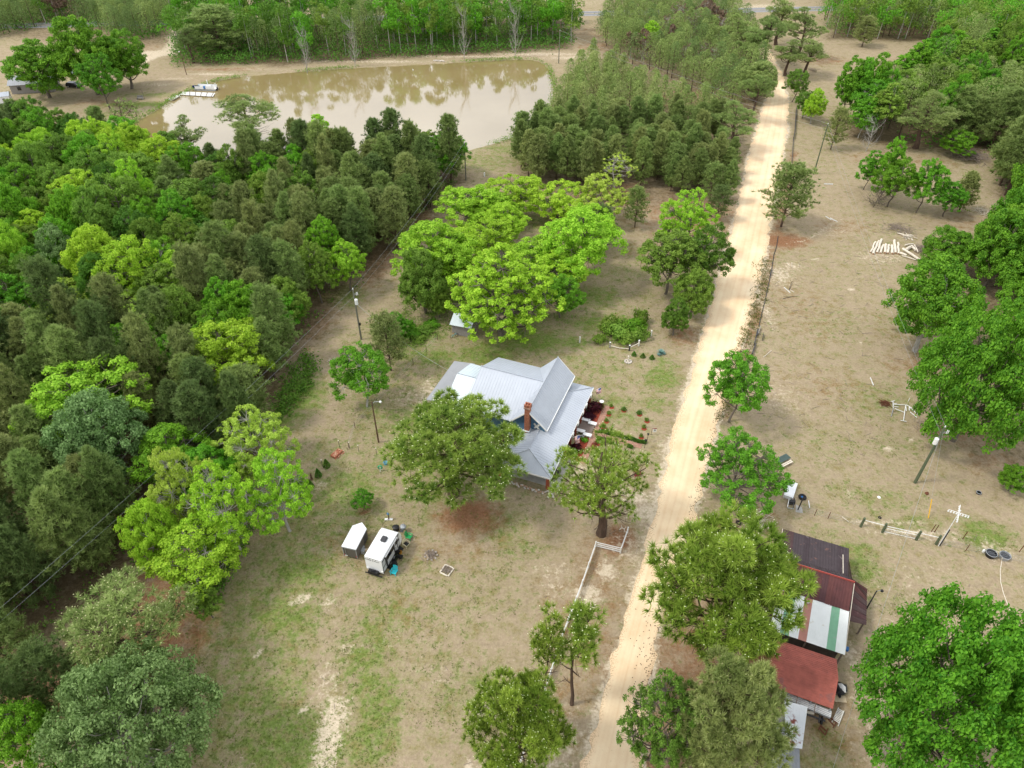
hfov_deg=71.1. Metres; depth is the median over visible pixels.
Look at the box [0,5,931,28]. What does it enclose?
paved road
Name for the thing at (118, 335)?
broadleaf tree
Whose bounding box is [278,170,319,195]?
broadleaf tree
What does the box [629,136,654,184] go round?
pine tree
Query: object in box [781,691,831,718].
roofing stack
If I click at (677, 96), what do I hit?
pine tree
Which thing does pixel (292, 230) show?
pine tree
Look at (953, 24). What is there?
broadleaf tree
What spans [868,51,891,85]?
broadleaf tree
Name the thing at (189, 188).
broadleaf tree
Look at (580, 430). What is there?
bench
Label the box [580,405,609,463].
brick path
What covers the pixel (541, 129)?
pine tree
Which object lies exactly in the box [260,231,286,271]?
pine tree
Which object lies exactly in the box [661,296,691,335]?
broadleaf tree
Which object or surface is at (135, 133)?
broadleaf tree
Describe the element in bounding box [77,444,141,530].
pine tree
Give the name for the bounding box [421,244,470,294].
broadleaf tree
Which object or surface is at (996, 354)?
oak tree
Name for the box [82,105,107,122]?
pine tree
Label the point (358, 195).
pine tree
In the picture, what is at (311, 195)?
pine tree
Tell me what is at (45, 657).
pine tree
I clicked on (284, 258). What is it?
pine tree
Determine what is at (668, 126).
pine tree
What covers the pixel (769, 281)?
wire fence
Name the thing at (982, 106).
pine tree
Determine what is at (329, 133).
pine tree
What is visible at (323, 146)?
pine tree
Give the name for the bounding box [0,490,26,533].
pine tree
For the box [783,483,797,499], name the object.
white cabinet
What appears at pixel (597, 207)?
broadleaf tree
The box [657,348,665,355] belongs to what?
agave plant
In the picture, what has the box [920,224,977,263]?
oak tree
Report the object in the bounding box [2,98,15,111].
pine tree
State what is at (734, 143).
pine tree
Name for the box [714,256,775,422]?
verge weeds
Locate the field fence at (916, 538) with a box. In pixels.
[802,505,1023,560]
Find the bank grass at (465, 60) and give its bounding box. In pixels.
[130,55,558,143]
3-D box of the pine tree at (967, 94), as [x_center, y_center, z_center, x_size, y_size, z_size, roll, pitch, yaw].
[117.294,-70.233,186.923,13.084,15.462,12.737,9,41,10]
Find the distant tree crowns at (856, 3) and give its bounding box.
[181,0,1023,38]
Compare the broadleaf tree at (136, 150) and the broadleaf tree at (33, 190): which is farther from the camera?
the broadleaf tree at (136, 150)
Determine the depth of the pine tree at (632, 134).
176.63 m
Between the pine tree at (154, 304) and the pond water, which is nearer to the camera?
the pine tree at (154, 304)
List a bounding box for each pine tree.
[0,108,9,123]
[0,301,48,358]
[0,311,27,374]
[0,316,44,372]
[0,351,20,402]
[0,362,38,419]
[0,409,16,444]
[0,432,49,507]
[0,475,16,498]
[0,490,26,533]
[0,502,39,560]
[0,521,66,609]
[0,540,39,605]
[0,580,19,615]
[0,582,48,668]
[0,632,91,720]
[0,650,51,758]
[1,447,52,529]
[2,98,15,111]
[2,100,19,120]
[8,403,63,465]
[12,354,52,401]
[13,433,74,485]
[15,253,82,338]
[18,307,48,327]
[19,313,72,388]
[24,484,103,574]
[28,464,118,550]
[37,323,98,393]
[47,283,88,352]
[47,323,88,354]
[56,506,119,573]
[62,451,128,525]
[69,297,122,369]
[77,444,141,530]
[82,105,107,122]
[83,333,141,395]
[84,271,137,335]
[88,294,124,339]
[106,97,145,123]
[117,336,167,381]
[118,308,173,397]
[118,370,164,428]
[133,287,159,340]
[143,291,187,350]
[145,285,182,330]
[148,175,178,201]
[151,377,203,444]
[153,452,203,514]
[155,153,189,189]
[163,321,213,378]
[167,351,208,413]
[168,378,228,458]
[169,114,208,146]
[169,240,206,323]
[174,2,257,53]
[174,27,202,62]
[175,355,224,425]
[188,159,223,191]
[189,241,211,297]
[194,218,247,285]
[201,253,241,305]
[202,142,219,162]
[208,199,241,224]
[211,93,280,134]
[214,182,239,220]
[214,360,275,426]
[219,370,258,453]
[221,257,248,284]
[222,230,253,274]
[228,179,261,225]
[232,128,258,185]
[232,221,254,259]
[236,266,270,307]
[238,125,260,168]
[240,197,264,233]
[241,233,283,283]
[245,315,289,377]
[247,123,263,163]
[247,280,302,362]
[256,139,286,165]
[258,202,277,227]
[258,220,276,239]
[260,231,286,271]
[262,167,289,222]
[265,128,291,166]
[267,237,309,296]
[269,224,287,277]
[271,190,301,227]
[274,156,302,184]
[278,171,292,197]
[280,220,310,290]
[284,116,295,142]
[286,117,308,162]
[287,183,299,198]
[287,190,324,248]
[290,184,312,234]
[297,151,319,199]
[303,118,331,164]
[306,191,329,237]
[310,132,339,177]
[313,165,334,202]
[313,175,341,200]
[317,187,335,226]
[319,197,348,251]
[322,127,341,152]
[326,183,351,240]
[329,125,359,161]
[330,149,341,176]
[333,152,367,189]
[337,174,365,208]
[338,202,376,263]
[345,184,383,255]
[346,150,361,163]
[352,161,377,188]
[354,138,389,172]
[357,151,389,187]
[359,117,382,143]
[360,308,408,370]
[361,187,385,237]
[371,132,397,181]
[371,170,392,205]
[374,183,383,215]
[375,184,414,248]
[377,106,402,138]
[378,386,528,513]
[380,182,408,231]
[383,130,400,159]
[386,134,406,173]
[390,151,422,194]
[392,151,425,215]
[394,173,424,223]
[398,119,420,160]
[410,132,440,200]
[415,158,444,206]
[432,112,466,180]
[460,664,577,767]
[507,110,532,151]
[509,119,527,166]
[517,128,535,176]
[523,133,551,176]
[527,598,566,694]
[528,110,540,133]
[528,125,553,164]
[529,98,548,127]
[535,107,552,133]
[544,421,662,537]
[545,113,563,143]
[546,132,566,179]
[547,597,608,705]
[550,123,568,166]
[551,98,567,114]
[551,105,568,120]
[553,134,580,179]
[563,113,580,147]
[564,123,582,155]
[566,94,581,114]
[573,113,582,127]
[573,130,589,169]
[574,105,587,130]
[575,136,595,182]
[576,149,595,177]
[577,138,608,179]
[581,109,597,133]
[587,99,600,115]
[587,115,606,138]
[592,128,605,141]
[595,142,611,175]
[595,202,617,238]
[599,107,612,118]
[603,116,620,139]
[603,125,620,174]
[604,103,623,134]
[605,133,629,176]
[616,104,631,138]
[617,98,627,132]
[623,119,638,147]
[624,121,641,155]
[624,123,648,164]
[624,184,651,227]
[625,99,648,128]
[629,94,648,123]
[629,126,648,176]
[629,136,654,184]
[638,117,647,126]
[644,93,663,126]
[645,123,658,140]
[646,127,657,144]
[648,139,666,168]
[651,128,669,179]
[653,112,669,128]
[656,131,682,170]
[657,140,689,186]
[658,120,675,159]
[664,153,679,190]
[667,92,684,118]
[669,155,694,194]
[670,99,691,128]
[670,114,684,135]
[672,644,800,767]
[679,119,695,153]
[680,134,691,152]
[682,122,704,158]
[687,141,712,176]
[689,103,710,130]
[689,108,711,137]
[691,147,712,187]
[692,101,714,137]
[698,131,713,144]
[698,160,724,199]
[700,142,722,183]
[708,97,724,134]
[708,183,737,216]
[709,131,729,169]
[710,100,759,145]
[711,98,731,136]
[713,126,731,145]
[714,13,753,47]
[718,158,741,201]
[719,146,740,177]
[724,136,742,168]
[736,26,772,65]
[737,74,777,124]
[739,60,778,101]
[750,155,824,226]
[754,14,787,58]
[763,0,800,45]
[772,39,807,75]
[780,6,828,56]
[791,38,830,75]
[820,105,855,149]
[851,14,881,46]
[890,91,965,149]
[932,84,988,139]
[957,170,982,211]
[958,96,992,142]
[973,86,1023,148]
[979,83,1018,140]
[983,125,1018,169]
[986,116,1023,185]
[994,128,1023,195]
[997,113,1023,142]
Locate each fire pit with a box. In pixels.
[419,547,437,561]
[439,564,453,576]
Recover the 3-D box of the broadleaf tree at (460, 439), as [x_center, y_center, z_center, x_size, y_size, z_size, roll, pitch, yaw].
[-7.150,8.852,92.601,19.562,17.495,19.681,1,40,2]
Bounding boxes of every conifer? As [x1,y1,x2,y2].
[315,468,321,477]
[323,459,330,468]
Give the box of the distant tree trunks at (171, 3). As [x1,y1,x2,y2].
[51,2,671,61]
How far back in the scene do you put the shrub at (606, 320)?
125.85 m
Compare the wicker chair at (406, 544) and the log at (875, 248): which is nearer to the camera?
the wicker chair at (406, 544)
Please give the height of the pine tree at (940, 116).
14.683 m
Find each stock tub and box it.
[985,548,997,558]
[999,551,1011,561]
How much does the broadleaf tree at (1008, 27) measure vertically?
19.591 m
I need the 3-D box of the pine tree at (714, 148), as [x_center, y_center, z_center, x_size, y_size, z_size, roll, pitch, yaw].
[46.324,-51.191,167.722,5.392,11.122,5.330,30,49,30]
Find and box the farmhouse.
[427,357,593,489]
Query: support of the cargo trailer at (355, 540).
on the ground at (806, 374)
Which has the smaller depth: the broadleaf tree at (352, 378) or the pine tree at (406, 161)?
the broadleaf tree at (352, 378)
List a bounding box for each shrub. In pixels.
[402,325,420,339]
[404,319,415,329]
[411,334,425,343]
[415,323,435,334]
[423,317,440,328]
[570,443,581,451]
[582,408,596,420]
[587,399,603,412]
[592,333,607,343]
[598,313,623,335]
[599,315,630,341]
[616,328,637,347]
[622,316,650,333]
[631,326,650,340]
[632,306,650,323]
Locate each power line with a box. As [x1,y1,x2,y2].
[2,345,303,619]
[5,302,338,603]
[830,142,940,432]
[833,438,939,767]
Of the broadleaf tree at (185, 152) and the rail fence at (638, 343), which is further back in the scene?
the broadleaf tree at (185, 152)
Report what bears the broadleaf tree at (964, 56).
on the ground at (806, 374)
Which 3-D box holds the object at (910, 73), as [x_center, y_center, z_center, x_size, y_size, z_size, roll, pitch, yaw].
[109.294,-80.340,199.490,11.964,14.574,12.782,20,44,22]
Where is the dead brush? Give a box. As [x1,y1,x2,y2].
[862,182,897,206]
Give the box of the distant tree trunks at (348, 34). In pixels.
[37,0,572,61]
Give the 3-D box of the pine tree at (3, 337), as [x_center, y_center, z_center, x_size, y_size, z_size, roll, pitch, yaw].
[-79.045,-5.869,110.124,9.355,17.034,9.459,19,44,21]
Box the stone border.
[509,481,547,493]
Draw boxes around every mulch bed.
[569,437,588,461]
[588,402,603,421]
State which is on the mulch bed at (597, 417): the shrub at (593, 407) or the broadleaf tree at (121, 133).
the shrub at (593, 407)
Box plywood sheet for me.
[834,695,846,702]
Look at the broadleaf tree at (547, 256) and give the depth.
128.74 m
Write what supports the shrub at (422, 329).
on the ground at (806, 374)
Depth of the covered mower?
76.37 m
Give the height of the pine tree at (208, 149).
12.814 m
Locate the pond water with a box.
[135,60,553,174]
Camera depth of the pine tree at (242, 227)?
130.92 m
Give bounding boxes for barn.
[768,529,866,663]
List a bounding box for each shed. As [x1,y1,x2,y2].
[0,91,11,102]
[765,702,806,767]
[770,640,837,712]
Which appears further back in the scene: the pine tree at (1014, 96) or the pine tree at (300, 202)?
the pine tree at (1014, 96)
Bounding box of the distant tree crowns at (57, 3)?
[40,0,731,52]
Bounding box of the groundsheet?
[387,546,403,569]
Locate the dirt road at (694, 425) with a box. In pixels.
[580,42,788,767]
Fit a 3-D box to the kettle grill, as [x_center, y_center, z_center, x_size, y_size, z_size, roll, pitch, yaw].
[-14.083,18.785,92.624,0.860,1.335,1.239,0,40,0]
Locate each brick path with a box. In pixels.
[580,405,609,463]
[598,433,641,447]
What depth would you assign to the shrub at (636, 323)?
125.45 m
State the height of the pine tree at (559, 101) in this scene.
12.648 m
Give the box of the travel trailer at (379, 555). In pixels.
[364,528,401,577]
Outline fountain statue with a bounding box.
[624,355,631,363]
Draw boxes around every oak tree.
[0,38,72,97]
[46,14,121,94]
[74,51,122,108]
[91,27,149,88]
[850,581,1023,767]
[881,251,987,352]
[906,294,1023,454]
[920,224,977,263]
[961,207,1023,286]
[969,626,1023,744]
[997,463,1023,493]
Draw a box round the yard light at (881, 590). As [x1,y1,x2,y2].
[867,589,883,608]
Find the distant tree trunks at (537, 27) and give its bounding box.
[174,0,1015,58]
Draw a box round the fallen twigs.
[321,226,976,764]
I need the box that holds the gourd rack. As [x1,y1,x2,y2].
[938,505,968,545]
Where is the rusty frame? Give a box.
[818,718,836,735]
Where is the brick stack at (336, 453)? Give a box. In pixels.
[330,448,344,459]
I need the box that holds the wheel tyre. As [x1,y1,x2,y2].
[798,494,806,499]
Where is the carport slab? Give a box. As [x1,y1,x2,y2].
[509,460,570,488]
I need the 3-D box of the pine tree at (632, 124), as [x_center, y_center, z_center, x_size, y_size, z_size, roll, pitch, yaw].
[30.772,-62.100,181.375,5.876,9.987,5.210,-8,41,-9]
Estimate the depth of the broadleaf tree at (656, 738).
64.22 m
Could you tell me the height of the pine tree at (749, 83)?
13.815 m
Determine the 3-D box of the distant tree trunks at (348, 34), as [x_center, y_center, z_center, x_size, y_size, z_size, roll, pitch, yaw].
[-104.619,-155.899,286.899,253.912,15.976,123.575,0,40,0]
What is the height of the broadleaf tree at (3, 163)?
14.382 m
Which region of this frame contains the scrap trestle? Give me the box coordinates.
[787,497,795,508]
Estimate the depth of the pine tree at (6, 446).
89.33 m
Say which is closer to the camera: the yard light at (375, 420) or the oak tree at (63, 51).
the yard light at (375, 420)
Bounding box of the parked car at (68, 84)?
[65,81,82,87]
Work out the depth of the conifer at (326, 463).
101.38 m
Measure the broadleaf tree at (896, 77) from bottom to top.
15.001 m
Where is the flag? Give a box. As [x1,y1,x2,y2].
[573,435,579,443]
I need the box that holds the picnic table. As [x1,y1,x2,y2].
[774,454,792,465]
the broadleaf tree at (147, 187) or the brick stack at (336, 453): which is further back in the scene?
the broadleaf tree at (147, 187)
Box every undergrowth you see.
[0,0,1020,187]
[3,170,461,656]
[391,288,647,362]
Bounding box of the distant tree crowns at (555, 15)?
[155,0,1023,48]
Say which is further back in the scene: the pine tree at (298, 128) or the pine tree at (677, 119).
the pine tree at (677, 119)
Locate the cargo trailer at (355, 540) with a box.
[341,522,367,558]
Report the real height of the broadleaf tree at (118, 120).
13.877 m
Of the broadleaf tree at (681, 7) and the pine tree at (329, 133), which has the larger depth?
the broadleaf tree at (681, 7)
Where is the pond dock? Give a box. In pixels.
[179,92,214,96]
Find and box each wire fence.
[347,334,437,446]
[759,238,777,325]
[792,107,796,155]
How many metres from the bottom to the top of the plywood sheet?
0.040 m
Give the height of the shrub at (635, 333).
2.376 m
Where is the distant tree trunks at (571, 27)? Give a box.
[181,0,1011,54]
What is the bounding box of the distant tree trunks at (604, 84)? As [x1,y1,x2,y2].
[567,59,682,108]
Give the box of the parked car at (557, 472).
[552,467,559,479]
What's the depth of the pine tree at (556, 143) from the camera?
168.32 m
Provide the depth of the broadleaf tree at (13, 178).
147.65 m
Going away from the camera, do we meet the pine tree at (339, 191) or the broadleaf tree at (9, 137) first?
the pine tree at (339, 191)
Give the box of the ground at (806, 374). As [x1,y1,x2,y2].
[0,0,1023,767]
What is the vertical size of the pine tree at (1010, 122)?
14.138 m
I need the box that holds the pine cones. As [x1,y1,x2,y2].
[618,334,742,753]
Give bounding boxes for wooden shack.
[450,313,477,336]
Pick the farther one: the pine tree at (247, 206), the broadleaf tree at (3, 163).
the broadleaf tree at (3, 163)
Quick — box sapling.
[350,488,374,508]
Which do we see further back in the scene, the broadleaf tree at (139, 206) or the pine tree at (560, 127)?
the pine tree at (560, 127)
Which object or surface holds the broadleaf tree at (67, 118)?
on the ground at (806, 374)
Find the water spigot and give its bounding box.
[385,513,392,520]
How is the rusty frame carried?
on the ground at (806, 374)
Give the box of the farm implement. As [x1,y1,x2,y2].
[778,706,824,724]
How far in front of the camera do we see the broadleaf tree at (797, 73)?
210.57 m
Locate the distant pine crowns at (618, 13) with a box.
[0,0,1023,129]
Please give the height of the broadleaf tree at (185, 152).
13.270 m
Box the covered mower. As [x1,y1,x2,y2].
[836,681,847,697]
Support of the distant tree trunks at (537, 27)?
on the ground at (806, 374)
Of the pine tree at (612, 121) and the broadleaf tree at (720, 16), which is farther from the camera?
the broadleaf tree at (720, 16)
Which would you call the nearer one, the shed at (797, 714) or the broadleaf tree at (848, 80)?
the shed at (797, 714)
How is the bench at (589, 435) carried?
on the ground at (806, 374)
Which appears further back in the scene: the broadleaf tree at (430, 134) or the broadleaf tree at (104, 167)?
the broadleaf tree at (430, 134)
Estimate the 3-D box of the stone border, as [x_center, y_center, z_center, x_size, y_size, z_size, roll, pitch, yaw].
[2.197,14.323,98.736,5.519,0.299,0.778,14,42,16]
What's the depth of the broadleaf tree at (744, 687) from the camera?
60.28 m
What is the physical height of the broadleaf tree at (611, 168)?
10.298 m
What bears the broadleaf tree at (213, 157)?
on the ground at (806, 374)
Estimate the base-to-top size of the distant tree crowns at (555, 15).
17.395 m
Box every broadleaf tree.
[0,118,22,150]
[0,143,13,166]
[0,145,11,171]
[0,148,31,172]
[0,162,54,200]
[0,167,12,187]
[0,182,45,225]
[0,208,12,223]
[0,218,30,274]
[0,218,32,246]
[0,251,8,283]
[0,257,19,300]
[0,272,46,318]
[0,697,64,767]
[1,117,17,134]
[3,252,46,307]
[7,399,60,438]
[8,223,50,253]
[8,245,62,273]
[9,95,49,117]
[9,140,59,179]
[11,99,45,125]
[11,132,47,154]
[12,116,32,136]
[12,171,49,192]
[13,208,57,239]
[15,121,48,157]
[16,277,90,322]
[17,106,54,132]
[19,186,53,216]
[24,126,66,164]
[27,213,75,263]
[29,352,152,449]
[29,636,226,767]
[30,221,78,277]
[34,162,73,196]
[37,131,73,174]
[37,189,63,220]
[39,386,152,483]
[43,107,76,129]
[44,183,88,227]
[44,564,198,711]
[46,168,110,195]
[53,112,85,134]
[57,164,92,187]
[59,119,83,142]
[59,214,78,237]
[59,223,131,284]
[61,131,112,176]
[63,119,87,147]
[67,142,118,182]
[70,184,117,227]
[72,129,99,164]
[73,251,125,298]
[75,116,116,146]
[84,172,144,216]
[85,202,129,245]
[86,130,131,172]
[91,161,130,206]
[91,234,160,295]
[94,126,137,152]
[96,236,129,268]
[104,151,162,187]
[106,115,143,142]
[106,157,154,205]
[106,289,138,322]
[108,204,162,241]
[109,315,157,349]
[113,497,183,573]
[114,121,151,147]
[115,458,136,485]
[122,176,154,201]
[126,217,164,254]
[126,422,214,490]
[129,195,160,236]
[129,262,193,297]
[132,138,157,157]
[137,133,185,172]
[138,235,173,275]
[138,507,248,604]
[139,230,174,267]
[144,185,162,225]
[144,446,220,521]
[148,283,208,340]
[149,334,174,378]
[152,130,184,162]
[152,177,213,220]
[154,188,203,227]
[155,244,201,292]
[157,141,204,181]
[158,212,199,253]
[172,214,210,239]
[176,460,269,557]
[178,146,200,174]
[178,443,239,503]
[180,193,227,231]
[186,583,224,620]
[188,297,242,350]
[189,316,275,386]
[198,174,236,207]
[200,276,242,321]
[204,151,238,184]
[209,168,234,196]
[209,218,255,259]
[209,404,300,481]
[210,162,241,183]
[215,143,252,184]
[219,278,271,324]
[234,447,313,535]
[246,150,278,190]
[246,170,271,211]
[246,291,303,332]
[258,164,275,179]
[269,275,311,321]
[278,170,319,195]
[283,143,302,173]
[287,475,310,493]
[294,148,319,184]
[296,239,335,302]
[304,214,343,265]
[311,114,329,129]
[325,238,366,290]
[328,340,391,406]
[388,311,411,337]
[390,218,479,285]
[397,247,449,313]
[421,129,442,158]
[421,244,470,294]
[425,288,450,316]
[429,137,447,171]
[432,184,506,227]
[434,133,471,172]
[438,226,493,269]
[444,242,565,343]
[463,217,514,251]
[466,191,523,228]
[478,202,531,244]
[484,173,546,212]
[504,233,578,283]
[530,178,588,219]
[530,247,588,287]
[537,205,628,278]
[541,273,586,317]
[563,202,620,248]
[573,172,630,214]
[600,152,638,188]
[616,668,705,767]
[635,228,707,294]
[636,497,819,665]
[637,37,649,63]
[642,20,660,56]
[657,187,719,241]
[661,15,674,29]
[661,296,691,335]
[669,721,735,767]
[670,1,689,16]
[672,268,715,317]
[679,42,690,72]
[679,222,736,277]
[684,11,704,32]
[692,0,720,23]
[695,425,794,516]
[698,39,713,66]
[702,349,772,422]
[708,45,718,76]
[711,13,732,41]
[781,68,809,101]
[794,90,812,117]
[802,87,828,123]
[833,54,866,107]
[847,56,879,121]
[848,79,887,129]
[848,96,880,137]
[854,150,883,189]
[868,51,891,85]
[869,156,923,206]
[871,82,906,140]
[873,68,903,104]
[875,135,907,196]
[889,53,919,77]
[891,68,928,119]
[907,157,951,212]
[908,39,934,74]
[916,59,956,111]
[921,56,949,102]
[924,24,958,60]
[924,52,952,74]
[928,18,961,48]
[931,72,973,137]
[932,181,970,216]
[934,39,959,52]
[939,44,960,61]
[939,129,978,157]
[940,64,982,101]
[941,30,969,49]
[946,39,983,68]
[951,54,977,80]
[954,36,986,67]
[959,50,992,80]
[973,27,1007,42]
[973,203,1023,266]
[975,42,996,67]
[980,68,1003,98]
[983,40,1001,54]
[986,184,1023,218]
[991,31,1022,74]
[993,35,1023,83]
[994,15,1023,44]
[995,251,1023,292]
[995,280,1023,334]
[1001,48,1023,81]
[1003,33,1023,62]
[1005,13,1023,30]
[1010,162,1023,196]
[1011,221,1023,265]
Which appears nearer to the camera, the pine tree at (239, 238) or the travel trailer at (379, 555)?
the travel trailer at (379, 555)
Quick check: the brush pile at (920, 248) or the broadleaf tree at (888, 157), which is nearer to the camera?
the brush pile at (920, 248)
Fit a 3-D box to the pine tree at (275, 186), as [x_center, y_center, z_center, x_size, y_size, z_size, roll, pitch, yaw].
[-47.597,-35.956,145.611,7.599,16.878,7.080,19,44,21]
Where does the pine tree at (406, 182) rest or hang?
on the ground at (806, 374)
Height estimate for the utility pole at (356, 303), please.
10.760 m
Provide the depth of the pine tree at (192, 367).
100.28 m
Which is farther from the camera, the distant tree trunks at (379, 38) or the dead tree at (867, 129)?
the distant tree trunks at (379, 38)
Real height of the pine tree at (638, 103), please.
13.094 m
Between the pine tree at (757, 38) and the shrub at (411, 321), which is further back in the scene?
the pine tree at (757, 38)
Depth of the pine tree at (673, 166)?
165.17 m
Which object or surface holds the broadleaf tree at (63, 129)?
on the ground at (806, 374)
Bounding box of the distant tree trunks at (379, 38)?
[0,0,953,100]
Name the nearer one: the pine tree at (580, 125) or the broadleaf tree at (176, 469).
the broadleaf tree at (176, 469)
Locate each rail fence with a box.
[520,527,628,761]
[609,340,639,350]
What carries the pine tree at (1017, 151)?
on the ground at (806, 374)
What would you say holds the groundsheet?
on the ground at (806, 374)
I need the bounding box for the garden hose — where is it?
[1000,558,1009,609]
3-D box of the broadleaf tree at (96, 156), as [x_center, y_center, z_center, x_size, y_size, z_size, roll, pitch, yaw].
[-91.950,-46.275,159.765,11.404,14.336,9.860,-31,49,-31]
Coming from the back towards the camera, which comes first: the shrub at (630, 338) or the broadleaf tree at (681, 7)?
the broadleaf tree at (681, 7)
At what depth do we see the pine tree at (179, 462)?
89.67 m
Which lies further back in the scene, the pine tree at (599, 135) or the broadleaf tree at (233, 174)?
the pine tree at (599, 135)
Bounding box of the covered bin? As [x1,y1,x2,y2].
[392,524,398,531]
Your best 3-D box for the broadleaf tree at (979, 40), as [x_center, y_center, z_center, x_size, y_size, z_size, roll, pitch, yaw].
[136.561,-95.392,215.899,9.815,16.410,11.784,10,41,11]
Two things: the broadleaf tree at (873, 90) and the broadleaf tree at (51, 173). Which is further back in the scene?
the broadleaf tree at (873, 90)
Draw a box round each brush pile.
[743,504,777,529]
[878,400,890,406]
[882,219,926,240]
[902,232,915,240]
[905,242,935,252]
[912,416,934,435]
[949,146,994,165]
[970,206,988,214]
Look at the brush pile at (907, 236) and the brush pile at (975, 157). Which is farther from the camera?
the brush pile at (975, 157)
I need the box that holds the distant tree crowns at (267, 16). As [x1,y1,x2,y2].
[17,0,584,46]
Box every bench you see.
[576,428,585,432]
[583,432,591,438]
[588,421,596,426]
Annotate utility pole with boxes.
[352,288,361,339]
[464,142,466,180]
[813,123,830,174]
[913,426,948,483]
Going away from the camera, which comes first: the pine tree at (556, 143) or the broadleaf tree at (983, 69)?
the pine tree at (556, 143)
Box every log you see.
[872,240,879,254]
[876,238,882,253]
[883,243,886,253]
[893,239,896,253]
[897,242,899,254]
[902,248,919,258]
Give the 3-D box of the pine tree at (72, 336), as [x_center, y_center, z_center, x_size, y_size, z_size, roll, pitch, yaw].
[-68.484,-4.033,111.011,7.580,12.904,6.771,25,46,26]
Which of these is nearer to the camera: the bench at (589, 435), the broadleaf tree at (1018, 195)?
the bench at (589, 435)
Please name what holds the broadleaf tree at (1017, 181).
on the ground at (806, 374)
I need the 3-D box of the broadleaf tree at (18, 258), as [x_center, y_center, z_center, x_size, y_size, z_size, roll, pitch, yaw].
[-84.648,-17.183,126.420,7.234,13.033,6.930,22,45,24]
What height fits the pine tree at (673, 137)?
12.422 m
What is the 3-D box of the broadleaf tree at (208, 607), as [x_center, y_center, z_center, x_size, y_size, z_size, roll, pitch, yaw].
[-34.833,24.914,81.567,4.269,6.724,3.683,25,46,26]
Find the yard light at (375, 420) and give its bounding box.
[371,401,381,442]
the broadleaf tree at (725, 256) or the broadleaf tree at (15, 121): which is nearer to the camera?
the broadleaf tree at (725, 256)
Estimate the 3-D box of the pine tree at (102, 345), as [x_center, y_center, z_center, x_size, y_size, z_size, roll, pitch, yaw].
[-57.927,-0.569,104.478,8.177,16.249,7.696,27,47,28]
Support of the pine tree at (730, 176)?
on the ground at (806, 374)
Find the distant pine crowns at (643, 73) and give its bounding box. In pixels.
[548,49,714,128]
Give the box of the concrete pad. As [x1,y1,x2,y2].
[796,505,802,512]
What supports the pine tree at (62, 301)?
on the ground at (806, 374)
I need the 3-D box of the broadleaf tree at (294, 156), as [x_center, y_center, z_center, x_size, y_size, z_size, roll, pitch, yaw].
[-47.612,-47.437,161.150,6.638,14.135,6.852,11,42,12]
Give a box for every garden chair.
[390,565,397,575]
[404,531,412,540]
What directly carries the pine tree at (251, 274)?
on the ground at (806, 374)
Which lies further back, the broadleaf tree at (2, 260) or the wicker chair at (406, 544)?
the broadleaf tree at (2, 260)
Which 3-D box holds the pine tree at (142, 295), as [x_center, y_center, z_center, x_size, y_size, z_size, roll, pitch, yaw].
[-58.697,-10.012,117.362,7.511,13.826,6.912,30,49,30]
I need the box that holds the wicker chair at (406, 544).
[402,539,409,548]
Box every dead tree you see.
[290,22,310,72]
[339,14,361,61]
[454,0,471,57]
[508,1,523,52]
[861,114,887,150]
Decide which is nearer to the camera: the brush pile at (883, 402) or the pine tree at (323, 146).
the brush pile at (883, 402)
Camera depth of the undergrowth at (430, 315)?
128.46 m
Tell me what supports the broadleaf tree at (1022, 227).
on the ground at (806, 374)
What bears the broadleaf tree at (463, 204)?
on the ground at (806, 374)
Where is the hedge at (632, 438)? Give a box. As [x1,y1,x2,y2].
[600,429,646,443]
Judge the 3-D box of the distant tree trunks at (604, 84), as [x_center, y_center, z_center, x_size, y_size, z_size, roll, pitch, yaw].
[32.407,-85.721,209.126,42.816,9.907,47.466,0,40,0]
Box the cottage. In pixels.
[7,76,59,93]
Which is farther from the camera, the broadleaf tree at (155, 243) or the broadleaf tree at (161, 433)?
the broadleaf tree at (155, 243)
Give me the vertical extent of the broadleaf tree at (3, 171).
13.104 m
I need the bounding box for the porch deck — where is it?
[578,420,593,433]
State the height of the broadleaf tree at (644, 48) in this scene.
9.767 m
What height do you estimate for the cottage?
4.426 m
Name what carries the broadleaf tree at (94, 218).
on the ground at (806, 374)
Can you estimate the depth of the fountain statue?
119.72 m
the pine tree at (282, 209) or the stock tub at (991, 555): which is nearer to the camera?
the stock tub at (991, 555)
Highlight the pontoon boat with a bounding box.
[192,80,217,90]
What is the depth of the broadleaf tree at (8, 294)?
118.91 m
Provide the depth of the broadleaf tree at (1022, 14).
228.31 m
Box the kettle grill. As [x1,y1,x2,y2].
[400,524,406,531]
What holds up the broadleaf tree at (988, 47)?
on the ground at (806, 374)
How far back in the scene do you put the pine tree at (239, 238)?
126.17 m
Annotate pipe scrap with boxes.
[891,400,916,421]

